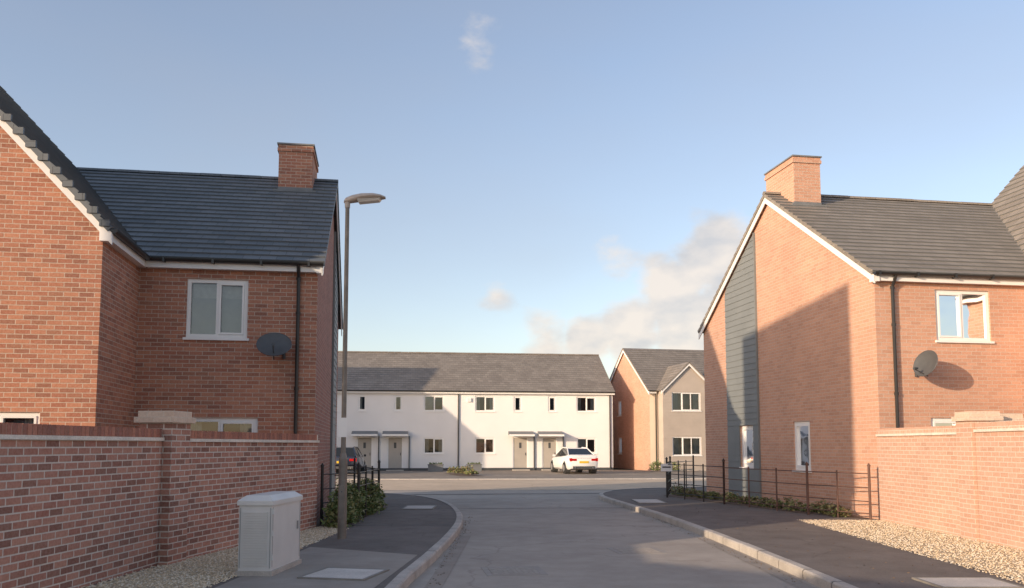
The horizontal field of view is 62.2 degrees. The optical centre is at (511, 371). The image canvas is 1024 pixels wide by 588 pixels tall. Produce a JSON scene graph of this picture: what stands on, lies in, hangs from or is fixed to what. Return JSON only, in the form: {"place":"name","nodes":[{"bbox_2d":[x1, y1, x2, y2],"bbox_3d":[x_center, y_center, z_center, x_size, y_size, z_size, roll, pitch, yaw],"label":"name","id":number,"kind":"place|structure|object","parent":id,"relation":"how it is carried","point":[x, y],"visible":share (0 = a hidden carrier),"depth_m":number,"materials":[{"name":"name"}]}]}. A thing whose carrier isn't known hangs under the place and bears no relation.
{"place":"outdoors","nodes":[
{"label":"outdoors","id":0,"kind":"place"},
{"bbox_2d":[88,526,336,587],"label":"gravel strip","id":1,"kind":"object","parent":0,"point":[189,574],"visible":0.33,"depth_m":9.84,"materials":[{"name":"beige gravel"}]},
{"bbox_2d":[84,493,456,587],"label":"pavement","id":2,"kind":"structure","parent":0,"point":[383,531],"depth_m":14.67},
{"bbox_2d":[0,422,164,587],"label":"brick garden wall","id":3,"kind":"structure","parent":2,"relation":"on","point":[79,506],"depth_m":8.77,"materials":[{"name":"brick"}]},
{"bbox_2d":[134,411,195,565],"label":"brick gate pier","id":4,"kind":"structure","parent":2,"relation":"on","point":[175,426],"depth_m":10.70,"materials":[{"name":"red brick"},{"name":"stone"}]},
{"bbox_2d":[0,126,337,521],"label":"walls","id":5,"kind":"structure","parent":2,"relation":"on","point":[92,330],"depth_m":14.68,"materials":[{"name":"red brick"}]},
{"bbox_2d":[0,279,257,432],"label":"windows","id":6,"kind":"structure","parent":5,"relation":"attached to","point":[217,309],"depth_m":15.68,"materials":[{"name":"white plastic"}]},
{"bbox_2d":[0,113,341,433],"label":"fascia gutter trim","id":7,"kind":"structure","parent":5,"relation":"attached to","point":[125,250],"depth_m":15.33,"materials":[{"name":"white plastic"}]},
{"bbox_2d":[0,86,342,328],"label":"roof","id":8,"kind":"structure","parent":5,"relation":"on","point":[196,215],"depth_m":17.51,"materials":[{"name":"tile"}]},
{"bbox_2d":[273,142,318,193],"bbox_3d":[-5.094,-4.380,20.223,0.960,1.630,1.590,1,-5,-9],"label":"chimney","id":9,"kind":"object","parent":8,"relation":"attached to","point":[298,171],"visible":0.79,"depth_m":19.56,"materials":[{"name":"red brick"}]},
{"bbox_2d":[256,333,291,359],"bbox_3d":[-4.251,-0.459,15.348,0.454,0.510,0.641,-4,-7,40],"label":"satellite dish","id":10,"kind":"object","parent":5,"relation":"attached to","point":[273,344],"visible":1,"depth_m":15.35,"materials":[{"name":"grey metal"}]},
{"bbox_2d":[186,430,319,558],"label":"brick garden wall","id":11,"kind":"structure","parent":2,"relation":"on","point":[228,471],"depth_m":12.40,"materials":[{"name":"brick"}]},
{"bbox_2d":[235,491,302,575],"bbox_3d":[-2.902,1.928,10.222,0.425,0.910,1.070,0,-5,4],"label":"street cabinet","id":12,"kind":"object","parent":2,"relation":"on","point":[269,535],"visible":1,"depth_m":9.74,"materials":[{"name":"metal"}]},
{"bbox_2d":[215,547,416,587],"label":"pavement patch","id":13,"kind":"object","parent":2,"relation":"on","point":[315,558],"visible":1,"depth_m":10.33,"materials":[{"name":"grey concrete"}]},
{"bbox_2d":[297,567,389,580],"bbox_3d":[-1.930,2.337,9.784,0.800,0.023,0.800,-1,-5,12],"label":"access cover","id":14,"kind":"object","parent":13,"relation":"on","point":[342,573],"visible":1,"depth_m":9.74,"materials":[{"name":"metal"}]},
{"bbox_2d":[320,458,379,524],"bbox_3d":[-3.686,2.675,19.560,1.272,1.260,7.416,1,-5,-11],"label":"metal railing","id":15,"kind":"object","parent":2,"relation":"on","point":[358,472],"visible":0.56,"depth_m":17.04,"materials":[{"name":"black metal"}]},
{"bbox_2d":[316,506,387,525],"bbox_3d":[-3.580,3.190,19.581,1.456,0.001,8.012,1,-5,-10],"label":"planting bed","id":16,"kind":"object","parent":2,"relation":"on","point":[318,523],"visible":0.17,"depth_m":17.17,"materials":[{"name":"soil"}]},
{"bbox_2d":[321,477,387,527],"bbox_3d":[-3.203,2.586,17.527,0.894,0.942,4.902,0,-5,0],"label":"shrub","id":17,"kind":"object","parent":16,"relation":"on","point":[354,512],"visible":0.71,"depth_m":16.33,"materials":[{"name":"green plant"}]},
{"bbox_2d":[337,193,385,538],"bbox_3d":[-2.442,-0.103,13.811,0.698,5.692,0.257,0,-5,0],"label":"street lamp","id":18,"kind":"object","parent":2,"relation":"on","point":[365,198],"visible":0.96,"depth_m":13.76,"materials":[{"name":"metal"}]},
{"bbox_2d":[401,505,436,509],"bbox_3d":[-2.200,3.242,20.195,0.740,0.023,1.080,0,-5,0],"label":"access cover","id":19,"kind":"object","parent":2,"relation":"on","point":[419,507],"visible":1,"depth_m":20.05,"materials":[{"name":"metal"}]},
{"bbox_2d":[399,524,452,524],"bbox_3d":[-2.100,2.869,15.861,2.002,0.001,0.080,0,-5,-3],"label":"pavement joint","id":20,"kind":"object","parent":2,"relation":"on","point":[430,524],"visible":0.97,"depth_m":15.90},
{"bbox_2d":[0,0,1023,378],"label":"sky","id":21,"kind":"structure","parent":0,"point":[553,176],"materials":[{"name":"blue"}]},
{"bbox_2d":[336,480,706,489],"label":"cross street","id":22,"kind":"structure","parent":0,"point":[505,484],"depth_m":34.34,"materials":[{"name":"grey asphalt"}]},
{"bbox_2d":[337,478,705,479],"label":"kerb","id":23,"kind":"structure","parent":22,"relation":"on","point":[521,478],"depth_m":39.38,"materials":[{"name":"concrete"}]},
{"bbox_2d":[380,479,839,587],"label":"road","id":24,"kind":"structure","parent":0,"point":[564,540],"depth_m":13.17,"materials":[{"name":"grey asphalt"}]},
{"bbox_2d":[385,493,462,587],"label":"kerb","id":25,"kind":"structure","parent":24,"relation":"on","point":[412,572],"depth_m":11.50,"materials":[{"name":"concrete"}]},
{"bbox_2d":[424,536,470,587],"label":"road channel","id":26,"kind":"object","parent":24,"relation":"on","point":[449,563],"visible":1,"depth_m":11.38,"materials":[{"name":"grey concrete"}]},
{"bbox_2d":[409,493,591,494],"bbox_3d":[-0.300,4.006,27.707,6.637,0.001,0.229,1,-5,-6],"label":"road joint","id":27,"kind":"object","parent":24,"relation":"on","point":[534,493],"visible":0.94,"depth_m":27.93,"materials":[{"name":"black asphalt"}]},
{"bbox_2d":[607,547,667,553],"bbox_3d":[1.900,2.729,12.912,0.760,0.020,0.760,1,-5,-8],"label":"manhole cover","id":28,"kind":"object","parent":24,"relation":"on","point":[636,550],"visible":1,"depth_m":12.86,"materials":[{"name":"metal"}]},
{"bbox_2d":[599,487,857,587],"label":"kerb","id":29,"kind":"structure","parent":24,"relation":"on","point":[814,577],"depth_m":12.40,"materials":[{"name":"concrete"}]},
{"bbox_2d":[700,539,814,587],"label":"road channel","id":30,"kind":"object","parent":24,"relation":"on","point":[771,570],"visible":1,"depth_m":11.24,"materials":[{"name":"grey concrete"}]},
{"bbox_2d":[603,487,1023,587],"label":"pavement","id":31,"kind":"structure","parent":0,"point":[786,533],"depth_m":12.88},
{"bbox_2d":[81,519,1023,587],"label":"gravel stones","id":32,"kind":"object","parent":31,"relation":"on","point":[218,557],"visible":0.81,"depth_m":11.42,"materials":[{"name":"beige gravel"}]},
{"bbox_2d":[876,425,960,535],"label":"brick garden wall","id":33,"kind":"structure","parent":32,"relation":"on","point":[918,477],"depth_m":15.20,"materials":[{"name":"brick"}]},
{"bbox_2d":[951,411,1003,540],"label":"brick gate pier","id":34,"kind":"structure","parent":32,"relation":"on","point":[968,478],"depth_m":13.39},
{"bbox_2d":[973,420,1023,550],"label":"brick garden wall","id":35,"kind":"structure","parent":32,"relation":"on","point":[1000,456],"depth_m":12.56,"materials":[{"name":"brick"}]},
{"bbox_2d":[631,499,667,503],"bbox_3d":[3.600,3.433,22.387,0.740,0.023,1.480,0,-5,0],"label":"access cover","id":36,"kind":"object","parent":31,"relation":"on","point":[648,501],"visible":1,"depth_m":22.18,"materials":[{"name":"metal"}]},
{"bbox_2d":[665,455,724,503],"bbox_3d":[5.161,3.173,25.289,1.308,1.260,7.720,-1,-5,6],"label":"metal railing","id":37,"kind":"object","parent":31,"relation":"on","point":[668,480],"visible":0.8,"depth_m":23.96,"materials":[{"name":"black metal"}]},
{"bbox_2d":[661,464,671,470],"bbox_3d":[4.400,2.745,24.182,0.320,0.220,0.015,0,-5,0],"label":"street name plate","id":38,"kind":"object","parent":37,"relation":"attached to","point":[665,467],"visible":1,"depth_m":24.18,"materials":[{"name":"white plastic"}]},
{"bbox_2d":[663,494,868,518],"bbox_3d":[5.735,3.402,22.020,1.747,0.001,10.395,1,-5,-8],"label":"planting bed","id":39,"kind":"object","parent":31,"relation":"on","point":[708,499],"visible":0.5,"depth_m":21.21,"materials":[{"name":"soil"}]},
{"bbox_2d":[669,482,853,516],"bbox_3d":[5.925,3.208,21.700,0.731,0.409,8.809,1,-5,-13],"label":"shrub","id":40,"kind":"object","parent":39,"relation":"on","point":[733,496],"visible":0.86,"depth_m":20.31,"materials":[{"name":"green plant"}]},
{"bbox_2d":[722,461,871,519],"bbox_3d":[6.130,2.645,19.107,0.271,1.240,4.990,2,-5,-21],"label":"metal railing","id":41,"kind":"object","parent":31,"relation":"on","point":[807,484],"visible":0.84,"depth_m":18.23,"materials":[{"name":"metal"}]},
{"bbox_2d":[703,204,1023,519],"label":"walls","id":42,"kind":"structure","parent":31,"relation":"on","point":[798,328],"depth_m":19.14,"materials":[{"name":"orange brick"}]},
{"bbox_2d":[698,165,1023,332],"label":"roof","id":43,"kind":"structure","parent":42,"relation":"on","point":[870,235],"depth_m":20.15,"materials":[{"name":"grey tile"}]},
{"bbox_2d":[764,154,826,207],"bbox_3d":[7.323,-4.483,22.092,0.920,1.800,1.640,1,-5,-9],"label":"chimney","id":44,"kind":"object","parent":43,"relation":"attached to","point":[794,179],"visible":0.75,"depth_m":21.44,"materials":[{"name":"orange brick"}]},
{"bbox_2d":[698,198,1023,427],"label":"fascia gutter trim","id":45,"kind":"structure","parent":42,"relation":"attached to","point":[915,277],"depth_m":17.50,"materials":[{"name":"white plastic"}]},
{"bbox_2d":[739,290,994,472],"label":"windows","id":46,"kind":"structure","parent":42,"relation":"attached to","point":[962,316],"depth_m":17.70,"materials":[{"name":"white plastic"}]},
{"bbox_2d":[913,350,937,376],"bbox_3d":[8.253,-0.147,16.947,0.457,0.529,0.679,-3,-6,27],"label":"satellite dish","id":47,"kind":"object","parent":42,"relation":"attached to","point":[925,363],"visible":1,"depth_m":16.88,"materials":[{"name":"grey metal"}]},
{"bbox_2d":[912,577,1023,587],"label":"access cover","id":48,"kind":"object","parent":31,"relation":"on","point":[964,582],"visible":1,"depth_m":9.12,"materials":[{"name":"metal"}]},
{"bbox_2d":[807,520,1023,579],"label":"gravel strip","id":49,"kind":"object","parent":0,"point":[985,562],"visible":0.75,"depth_m":12.45,"materials":[{"name":"beige gravel"}]},
{"bbox_2d":[1000,414,1023,420],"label":"brick gate pier","id":50,"kind":"structure","parent":0,"point":[1010,417],"depth_m":13.68,"materials":[{"name":"beige stone"}]},
{"label":"ground","id":51,"kind":"structure","parent":0,"visible":0},
{"bbox_2d":[337,393,612,470],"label":"walls","id":52,"kind":"structure","parent":51,"relation":"on","point":[419,425],"depth_m":53.29,"materials":[{"name":"white paint"}]},
{"bbox_2d":[336,395,596,467],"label":"windows and doors","id":53,"kind":"structure","parent":52,"relation":"attached to","point":[433,446],"depth_m":53.60,"materials":[{"name":"white plastic"}]},
{"bbox_2d":[337,351,614,391],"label":"roof","id":54,"kind":"structure","parent":52,"relation":"on","point":[417,371],"depth_m":55.64,"materials":[{"name":"grey tile"}]},
{"bbox_2d":[337,390,614,470],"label":"canopies trim","id":55,"kind":"structure","parent":52,"relation":"attached to","point":[405,433],"depth_m":53.10,"materials":[{"name":"black plastic"}]},
{"bbox_2d":[336,470,705,479],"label":"parking area","id":56,"kind":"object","parent":51,"relation":"on","point":[497,474],"visible":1,"depth_m":45.85,"materials":[{"name":"grey asphalt"}]},
{"bbox_2d":[336,446,365,473],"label":"parked car","id":57,"kind":"object","parent":56,"relation":"on","point":[352,453],"visible":0.45,"depth_m":46.46,"materials":[{"name":"blue paint"}]},
{"bbox_2d":[427,462,443,471],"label":"planter","id":58,"kind":"object","parent":56,"relation":"on","point":[436,467],"visible":1,"depth_m":50.89,"materials":[{"name":"concrete"}]},
{"bbox_2d":[445,473,480,475],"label":"verge bed","id":59,"kind":"object","parent":56,"relation":"on","point":[459,474],"visible":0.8,"depth_m":45.56,"materials":[{"name":"soil"}]},
{"bbox_2d":[447,465,478,474],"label":"shrub","id":60,"kind":"object","parent":59,"relation":"on","point":[453,469],"visible":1,"depth_m":45.10,"materials":[{"name":"green plant"}]},
{"bbox_2d":[466,462,481,470],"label":"planter","id":61,"kind":"object","parent":56,"relation":"on","point":[477,466],"visible":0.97,"depth_m":51.21,"materials":[{"name":"concrete"}]},
{"bbox_2d":[550,447,597,473],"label":"parked car","id":62,"kind":"object","parent":56,"relation":"on","point":[566,460],"visible":0.98,"depth_m":46.94,"materials":[{"name":"white paint"}]},
{"bbox_2d":[646,459,681,470],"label":"shrub","id":63,"kind":"object","parent":56,"relation":"on","point":[652,466],"visible":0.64,"depth_m":50.44,"materials":[{"name":"green plant"}]},
{"bbox_2d":[611,353,705,470],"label":"walls","id":64,"kind":"structure","parent":51,"relation":"on","point":[634,426],"depth_m":53.13,"materials":[{"name":"beige paint"}]},
{"bbox_2d":[609,348,703,390],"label":"roof","id":65,"kind":"structure","parent":64,"relation":"on","point":[658,369],"depth_m":56.29,"materials":[{"name":"grey tile"}]},
{"bbox_2d":[610,350,703,467],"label":"trim","id":66,"kind":"structure","parent":64,"relation":"attached to","point":[652,391],"depth_m":52.82,"materials":[{"name":"white plastic"}]},
{"bbox_2d":[617,392,701,455],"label":"windows","id":67,"kind":"structure","parent":64,"relation":"attached to","point":[696,408],"depth_m":52.66,"materials":[{"name":"white plastic"}]}
]}

